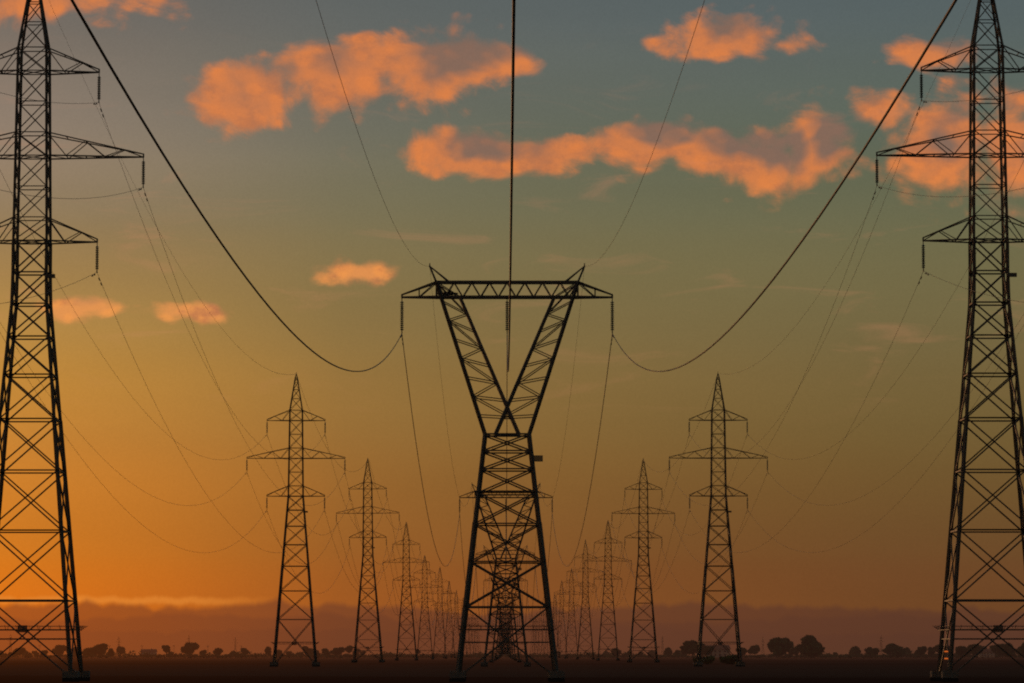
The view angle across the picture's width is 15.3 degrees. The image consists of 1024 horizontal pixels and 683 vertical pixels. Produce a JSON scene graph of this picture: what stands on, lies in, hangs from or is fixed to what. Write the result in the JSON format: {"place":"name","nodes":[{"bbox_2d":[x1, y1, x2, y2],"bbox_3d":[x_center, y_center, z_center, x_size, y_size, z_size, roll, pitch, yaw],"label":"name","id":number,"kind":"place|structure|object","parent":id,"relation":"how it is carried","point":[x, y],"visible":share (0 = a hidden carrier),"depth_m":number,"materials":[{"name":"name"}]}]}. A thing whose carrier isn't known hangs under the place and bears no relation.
{"place":"outdoors","nodes":[
{"label":"outdoors","id":0,"kind":"place"},
{"bbox_2d":[141,648,156,654],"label":"farm building","id":1,"kind":"structure","parent":0,"point":[151,651],"depth_m":3285.68,"materials":[{"name":"paint"}]},
{"bbox_2d":[0,656,1023,682],"bbox_3d":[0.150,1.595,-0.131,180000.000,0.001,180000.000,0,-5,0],"label":"ground","id":2,"kind":"structure","parent":0,"point":[257,669],"depth_m":395.45,"materials":[{"name":"soil"}]},
{"bbox_2d":[12,647,25,656],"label":"tree","id":3,"kind":"object","parent":2,"relation":"on","point":[20,651],"visible":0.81,"depth_m":3006.73,"materials":[{"name":"green plant"}]},
{"bbox_2d":[1,651,88,656],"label":"hedge","id":4,"kind":"object","parent":2,"relation":"on","point":[30,654],"visible":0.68,"depth_m":3079.94,"materials":[{"name":"green plant"}]},
{"bbox_2d":[51,645,66,654],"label":"tree","id":5,"kind":"object","parent":2,"relation":"on","point":[58,649],"visible":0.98,"depth_m":3180.70,"materials":[{"name":"green plant"}]},
{"bbox_2d":[0,0,144,677],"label":"pylon","id":6,"kind":"object","parent":2,"relation":"on","point":[59,445],"visible":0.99,"depth_m":276.40,"materials":[{"name":"metal"}]},
{"bbox_2d":[0,0,1023,638],"bbox_3d":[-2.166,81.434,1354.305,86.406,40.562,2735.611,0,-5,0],"label":"conductors","id":7,"kind":"object","parent":6,"relation":"attached to","point":[510,318],"visible":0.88,"depth_m":272.58,"materials":[{"name":"grey metal"}]},
{"bbox_2d":[82,647,94,655],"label":"tree","id":8,"kind":"object","parent":2,"relation":"on","point":[84,652],"visible":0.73,"depth_m":3017.91,"materials":[{"name":"green plant"}]},
{"bbox_2d":[87,647,98,654],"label":"tree","id":9,"kind":"object","parent":2,"relation":"on","point":[92,650],"visible":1,"depth_m":2990.47,"materials":[{"name":"green plant"}]},
{"bbox_2d":[94,643,107,654],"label":"tree","id":10,"kind":"object","parent":2,"relation":"on","point":[102,648],"visible":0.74,"depth_m":3040.40,"materials":[{"name":"green plant"}]},
{"bbox_2d":[107,648,114,655],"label":"tree","id":11,"kind":"object","parent":2,"relation":"on","point":[111,652],"visible":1,"depth_m":2899.11,"materials":[{"name":"green plant"}]},
{"bbox_2d":[116,646,125,653],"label":"tree","id":12,"kind":"object","parent":2,"relation":"on","point":[120,649],"visible":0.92,"depth_m":3325.99,"materials":[{"name":"green plant"}]},
{"bbox_2d":[48,652,205,656],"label":"hedge","id":13,"kind":"object","parent":2,"relation":"on","point":[116,653],"visible":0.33,"depth_m":3238.71,"materials":[{"name":"green plant"}]},
{"bbox_2d":[161,645,170,652],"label":"tree","id":14,"kind":"object","parent":2,"relation":"on","point":[166,648],"visible":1,"depth_m":3070.09,"materials":[{"name":"green plant"}]},
{"bbox_2d":[85,650,263,656],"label":"hedge","id":15,"kind":"object","parent":2,"relation":"on","point":[182,655],"visible":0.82,"depth_m":2984.55,"materials":[{"name":"green plant"}]},
{"bbox_2d":[181,642,199,653],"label":"tree","id":16,"kind":"object","parent":2,"relation":"on","point":[190,647],"visible":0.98,"depth_m":3101.00,"materials":[{"name":"green plant"}]},
{"bbox_2d":[213,648,222,654],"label":"tree","id":17,"kind":"object","parent":2,"relation":"on","point":[217,651],"visible":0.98,"depth_m":2990.87,"materials":[{"name":"green plant"}]},
{"bbox_2d":[240,648,248,653],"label":"tree","id":18,"kind":"object","parent":2,"relation":"on","point":[244,650],"visible":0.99,"depth_m":3168.12,"materials":[{"name":"green plant"}]},
{"bbox_2d":[264,646,271,654],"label":"tree","id":19,"kind":"object","parent":2,"relation":"on","point":[267,650],"visible":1,"depth_m":2983.26,"materials":[{"name":"green plant"}]},
{"bbox_2d":[201,651,379,656],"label":"hedge","id":20,"kind":"object","parent":2,"relation":"on","point":[278,655],"visible":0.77,"depth_m":2950.06,"materials":[{"name":"green plant"}]},
{"bbox_2d":[246,372,345,664],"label":"pylon","id":21,"kind":"object","parent":2,"relation":"on","point":[281,591],"visible":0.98,"depth_m":624.85,"materials":[{"name":"metal"}]},
{"bbox_2d":[302,646,309,656],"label":"tree","id":22,"kind":"object","parent":2,"relation":"on","point":[306,649],"visible":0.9,"depth_m":3010.55,"materials":[{"name":"green plant"}]},
{"bbox_2d":[322,649,330,654],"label":"tree","id":23,"kind":"object","parent":2,"relation":"on","point":[326,651],"visible":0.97,"depth_m":2994.43,"materials":[{"name":"green plant"}]},
{"bbox_2d":[330,647,344,655],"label":"tree","id":24,"kind":"object","parent":2,"relation":"on","point":[337,651],"visible":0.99,"depth_m":3014.42,"materials":[{"name":"green plant"}]},
{"bbox_2d":[345,645,352,652],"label":"tree","id":25,"kind":"object","parent":2,"relation":"on","point":[349,649],"visible":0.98,"depth_m":3101.57,"materials":[{"name":"green plant"}]},
{"bbox_2d":[336,458,399,660],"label":"pylon","id":26,"kind":"object","parent":2,"relation":"on","point":[359,598],"visible":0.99,"depth_m":972.28,"materials":[{"name":"metal"}]},
{"bbox_2d":[294,652,445,656],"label":"hedge","id":27,"kind":"object","parent":2,"relation":"on","point":[364,655],"visible":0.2,"depth_m":3121.18,"materials":[{"name":"green plant"}]},
{"bbox_2d":[383,523,429,659],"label":"pylon","id":28,"kind":"object","parent":2,"relation":"on","point":[401,604],"visible":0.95,"depth_m":1328.06,"materials":[{"name":"metal"}]},
{"bbox_2d":[362,651,482,656],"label":"hedge","id":29,"kind":"object","parent":2,"relation":"on","point":[422,653],"visible":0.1,"depth_m":3235.56,"materials":[{"name":"green plant"}]},
{"bbox_2d":[406,555,442,658],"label":"pylon","id":30,"kind":"object","parent":2,"relation":"on","point":[421,620],"visible":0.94,"depth_m":1659.95,"materials":[{"name":"metal"}]},
{"bbox_2d":[428,568,454,657],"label":"pylon","id":31,"kind":"object","parent":2,"relation":"on","point":[437,605],"visible":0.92,"depth_m":2006.31,"materials":[{"name":"metal"}]},
{"bbox_2d":[436,582,459,657],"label":"pylon","id":32,"kind":"object","parent":2,"relation":"on","point":[447,593],"visible":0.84,"depth_m":2381.48,"materials":[{"name":"metal"}]},
{"bbox_2d":[450,590,462,656],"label":"pylon","id":33,"kind":"object","parent":2,"relation":"on","point":[457,626],"visible":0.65,"depth_m":2716.49,"materials":[{"name":"metal"}]},
{"bbox_2d":[378,653,546,656],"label":"hedge","id":34,"kind":"object","parent":2,"relation":"on","point":[437,655],"visible":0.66,"depth_m":2921.01,"materials":[{"name":"green plant"}]},
{"bbox_2d":[475,545,534,660],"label":"pylon","id":35,"kind":"object","parent":2,"relation":"on","point":[513,568],"visible":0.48,"depth_m":973.09,"materials":[{"name":"metal"}]},
{"bbox_2d":[487,591,522,658],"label":"pylon","id":36,"kind":"object","parent":2,"relation":"on","point":[494,593],"visible":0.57,"depth_m":1658.80,"materials":[{"name":"metal"}]},
{"bbox_2d":[483,576,527,659],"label":"pylon","id":37,"kind":"object","parent":2,"relation":"on","point":[507,615],"visible":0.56,"depth_m":1321.07,"materials":[{"name":"metal"}]},
{"bbox_2d":[459,484,552,664],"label":"pylon","id":38,"kind":"object","parent":2,"relation":"on","point":[484,662],"visible":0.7,"depth_m":621.05,"materials":[{"name":"metal"}]},
{"bbox_2d":[494,613,517,657],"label":"pylon","id":39,"kind":"object","parent":2,"relation":"on","point":[504,631],"visible":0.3,"depth_m":2362.01,"materials":[{"name":"metal"}]},
{"bbox_2d":[400,263,613,677],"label":"pylon","id":40,"kind":"object","parent":2,"relation":"on","point":[441,295],"visible":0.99,"depth_m":272.86,"materials":[{"name":"metal"}]},
{"bbox_2d":[494,602,519,657],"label":"pylon","id":41,"kind":"object","parent":2,"relation":"on","point":[507,632],"visible":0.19,"depth_m":2009.74,"materials":[{"name":"metal"}]},
{"bbox_2d":[424,650,590,656],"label":"hedge","id":42,"kind":"object","parent":2,"relation":"on","point":[580,654],"visible":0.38,"depth_m":3094.09,"materials":[{"name":"green plant"}]},
{"bbox_2d":[543,595,561,656],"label":"pylon","id":43,"kind":"object","parent":2,"relation":"on","point":[556,622],"visible":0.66,"depth_m":2711.34,"materials":[{"name":"metal"}]},
{"bbox_2d":[553,581,574,657],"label":"pylon","id":44,"kind":"object","parent":2,"relation":"on","point":[562,596],"visible":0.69,"depth_m":2361.45,"materials":[{"name":"metal"}]},
{"bbox_2d":[556,569,586,657],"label":"pylon","id":45,"kind":"object","parent":2,"relation":"on","point":[573,615],"visible":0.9,"depth_m":2031.34,"materials":[{"name":"metal"}]},
{"bbox_2d":[571,539,603,658],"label":"pylon","id":46,"kind":"object","parent":2,"relation":"on","point":[581,624],"visible":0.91,"depth_m":1659.40,"materials":[{"name":"metal"}]},
{"bbox_2d":[531,651,680,656],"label":"hedge","id":47,"kind":"object","parent":2,"relation":"on","point":[602,656],"visible":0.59,"depth_m":3121.76,"materials":[{"name":"green plant"}]},
{"bbox_2d":[584,521,631,659],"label":"pylon","id":48,"kind":"object","parent":2,"relation":"on","point":[603,602],"visible":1,"depth_m":1308.45,"materials":[{"name":"metal"}]},
{"bbox_2d":[611,648,621,656],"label":"tree","id":49,"kind":"object","parent":2,"relation":"on","point":[613,651],"visible":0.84,"depth_m":3069.62,"materials":[{"name":"green plant"}]},
{"bbox_2d":[566,652,687,656],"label":"hedge","id":50,"kind":"object","parent":2,"relation":"on","point":[625,654],"visible":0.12,"depth_m":3256.98,"materials":[{"name":"green plant"}]},
{"bbox_2d":[611,458,674,660],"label":"pylon","id":51,"kind":"object","parent":2,"relation":"on","point":[650,588],"visible":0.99,"depth_m":974.42,"materials":[{"name":"metal"}]},
{"bbox_2d":[663,647,672,654],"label":"tree","id":52,"kind":"object","parent":2,"relation":"on","point":[668,651],"visible":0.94,"depth_m":3140.29,"materials":[{"name":"green plant"}]},
{"bbox_2d":[590,653,756,656],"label":"hedge","id":53,"kind":"object","parent":2,"relation":"on","point":[596,655],"visible":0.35,"depth_m":3110.35,"materials":[{"name":"green plant"}]},
{"bbox_2d":[680,640,696,654],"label":"tree","id":54,"kind":"object","parent":2,"relation":"on","point":[688,647],"visible":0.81,"depth_m":2512.97,"materials":[{"name":"green plant"}]},
{"bbox_2d":[694,643,702,651],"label":"tree","id":55,"kind":"object","parent":2,"relation":"on","point":[696,645],"visible":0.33,"depth_m":2395.54,"materials":[{"name":"green plant"}]},
{"bbox_2d":[701,646,713,654],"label":"tree","id":56,"kind":"object","parent":2,"relation":"on","point":[706,649],"visible":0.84,"depth_m":2426.95,"materials":[{"name":"green plant"}]},
{"bbox_2d":[704,645,730,656],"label":"farmhouse","id":57,"kind":"object","parent":2,"relation":"on","point":[719,651],"visible":0.61,"depth_m":2538.69,"materials":[{"name":"paint"}]},
{"bbox_2d":[669,373,767,664],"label":"pylon","id":58,"kind":"object","parent":2,"relation":"on","point":[733,590],"visible":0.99,"depth_m":623.92,"materials":[{"name":"metal"}]},
{"bbox_2d":[719,655,737,663],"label":"bush","id":59,"kind":"object","parent":2,"relation":"on","point":[728,659],"visible":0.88,"depth_m":679.37,"materials":[{"name":"green plant"}]},
{"bbox_2d":[735,647,746,656],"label":"tree","id":60,"kind":"object","parent":2,"relation":"on","point":[743,651],"visible":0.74,"depth_m":2490.20,"materials":[{"name":"green plant"}]},
{"bbox_2d":[747,648,753,653],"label":"tree","id":61,"kind":"object","parent":2,"relation":"on","point":[750,650],"visible":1,"depth_m":2874.48,"materials":[{"name":"green plant"}]},
{"bbox_2d":[749,645,759,653],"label":"tree","id":62,"kind":"object","parent":2,"relation":"on","point":[756,648],"visible":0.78,"depth_m":2924.51,"materials":[{"name":"green plant"}]},
{"bbox_2d":[671,653,851,656],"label":"hedge","id":63,"kind":"object","parent":2,"relation":"on","point":[762,655],"visible":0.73,"depth_m":2907.03,"materials":[{"name":"green plant"}]},
{"bbox_2d":[767,637,784,657],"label":"tree","id":64,"kind":"object","parent":2,"relation":"on","point":[774,642],"visible":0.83,"depth_m":2446.95,"materials":[{"name":"green plant"}]},
{"bbox_2d":[772,646,783,656],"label":"tree","id":65,"kind":"object","parent":2,"relation":"on","point":[777,651],"visible":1,"depth_m":2422.15,"materials":[{"name":"green plant"}]},
{"bbox_2d":[781,637,792,656],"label":"tree","id":66,"kind":"object","parent":2,"relation":"on","point":[788,646],"visible":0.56,"depth_m":2524.88,"materials":[{"name":"green plant"}]},
{"bbox_2d":[790,647,798,656],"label":"tree","id":67,"kind":"object","parent":2,"relation":"on","point":[794,651],"visible":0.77,"depth_m":2877.29,"materials":[{"name":"green plant"}]},
{"bbox_2d":[794,644,805,656],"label":"tree","id":68,"kind":"object","parent":2,"relation":"on","point":[798,648],"visible":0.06,"depth_m":2583.42,"materials":[{"name":"green plant"}]},
{"bbox_2d":[800,635,816,650],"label":"tree","id":69,"kind":"object","parent":2,"relation":"on","point":[806,639],"visible":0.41,"depth_m":2537.95,"materials":[{"name":"green plant"}]},
{"bbox_2d":[802,640,824,657],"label":"tree","id":70,"kind":"object","parent":2,"relation":"on","point":[814,648],"visible":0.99,"depth_m":2389.68,"materials":[{"name":"green plant"}]},
{"bbox_2d":[767,652,933,656],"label":"hedge","id":71,"kind":"object","parent":2,"relation":"on","point":[827,654],"visible":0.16,"depth_m":3079.77,"materials":[{"name":"green plant"}]},
{"bbox_2d":[849,646,860,654],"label":"tree","id":72,"kind":"object","parent":2,"relation":"on","point":[854,650],"visible":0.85,"depth_m":3184.82,"materials":[{"name":"green plant"}]},
{"bbox_2d":[864,647,872,655],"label":"tree","id":73,"kind":"object","parent":2,"relation":"on","point":[868,649],"visible":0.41,"depth_m":2784.06,"materials":[{"name":"green plant"}]},
{"bbox_2d":[869,648,879,655],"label":"tree","id":74,"kind":"object","parent":2,"relation":"on","point":[874,651],"visible":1,"depth_m":2731.24,"materials":[{"name":"green plant"}]},
{"bbox_2d":[882,643,896,656],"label":"tree","id":75,"kind":"object","parent":2,"relation":"on","point":[886,650],"visible":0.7,"depth_m":2795.36,"materials":[{"name":"green plant"}]},
{"bbox_2d":[804,651,976,656],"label":"hedge","id":76,"kind":"object","parent":2,"relation":"on","point":[886,655],"visible":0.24,"depth_m":3036.26,"materials":[{"name":"green plant"}]},
{"bbox_2d":[890,646,905,656],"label":"tree","id":77,"kind":"object","parent":2,"relation":"on","point":[897,651],"visible":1,"depth_m":2624.88,"materials":[{"name":"green plant"}]},
{"bbox_2d":[903,647,911,655],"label":"tree","id":78,"kind":"object","parent":2,"relation":"on","point":[907,649],"visible":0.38,"depth_m":3165.26,"materials":[{"name":"green plant"}]},
{"bbox_2d":[915,646,926,654],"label":"tree","id":79,"kind":"object","parent":2,"relation":"on","point":[922,650],"visible":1,"depth_m":2830.73,"materials":[{"name":"green plant"}]},
{"bbox_2d":[927,647,934,656],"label":"tree","id":80,"kind":"object","parent":2,"relation":"on","point":[931,651],"visible":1,"depth_m":2846.62,"materials":[{"name":"green plant"}]},
{"bbox_2d":[850,653,1016,656],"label":"hedge","id":81,"kind":"object","parent":2,"relation":"on","point":[857,655],"visible":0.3,"depth_m":3034.76,"materials":[{"name":"green plant"}]},
{"bbox_2d":[932,644,943,651],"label":"tree","id":82,"kind":"object","parent":2,"relation":"on","point":[936,648],"visible":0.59,"depth_m":2826.97,"materials":[{"name":"green plant"}]},
{"bbox_2d":[875,0,1023,677],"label":"pylon","id":83,"kind":"object","parent":2,"relation":"on","point":[965,419],"visible":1,"depth_m":275.58,"materials":[{"name":"metal"}]},
{"bbox_2d":[876,652,1023,656],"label":"hedge","id":84,"kind":"object","parent":2,"relation":"on","point":[924,655],"visible":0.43,"depth_m":2921.42,"materials":[{"name":"green plant"}]},
{"bbox_2d":[955,646,966,656],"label":"tree","id":85,"kind":"object","parent":2,"relation":"on","point":[960,650],"visible":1,"depth_m":2577.19,"materials":[{"name":"green plant"}]},
{"bbox_2d":[967,644,983,654],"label":"tree","id":86,"kind":"object","parent":2,"relation":"on","point":[976,649],"visible":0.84,"depth_m":2568.06,"materials":[{"name":"green plant"}]},
{"bbox_2d":[992,643,1004,656],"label":"tree","id":87,"kind":"object","parent":2,"relation":"on","point":[997,649],"visible":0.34,"depth_m":2615.75,"materials":[{"name":"green plant"}]},
{"bbox_2d":[1001,642,1015,656],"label":"tree","id":88,"kind":"object","parent":2,"relation":"on","point":[1007,648],"visible":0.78,"depth_m":2550.02,"materials":[{"name":"green plant"}]},
{"bbox_2d":[1017,648,1023,655],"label":"tree","id":89,"kind":"object","parent":2,"relation":"on","point":[1021,650],"visible":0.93,"depth_m":2496.18,"materials":[{"name":"green plant"}]},
{"bbox_2d":[0,613,1023,655],"bbox_3d":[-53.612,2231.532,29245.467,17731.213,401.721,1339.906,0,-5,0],"label":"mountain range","id":90,"kind":"structure","parent":0,"point":[229,634],"depth_m":29841.21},
{"bbox_2d":[0,600,1023,625],"bbox_3d":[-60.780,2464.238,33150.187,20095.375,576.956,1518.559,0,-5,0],"label":"mountain range","id":91,"kind":"structure","parent":0,"point":[684,614],"depth_m":33838.54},
{"bbox_2d":[0,0,1023,616],"label":"sky","id":92,"kind":"structure","parent":0,"point":[774,102],"materials":[{"name":"orange"}]},
{"bbox_2d":[978,648,994,656],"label":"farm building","id":93,"kind":"structure","parent":0,"point":[987,653],"depth_m":2688.84,"materials":[{"name":"paint"}]}
]}

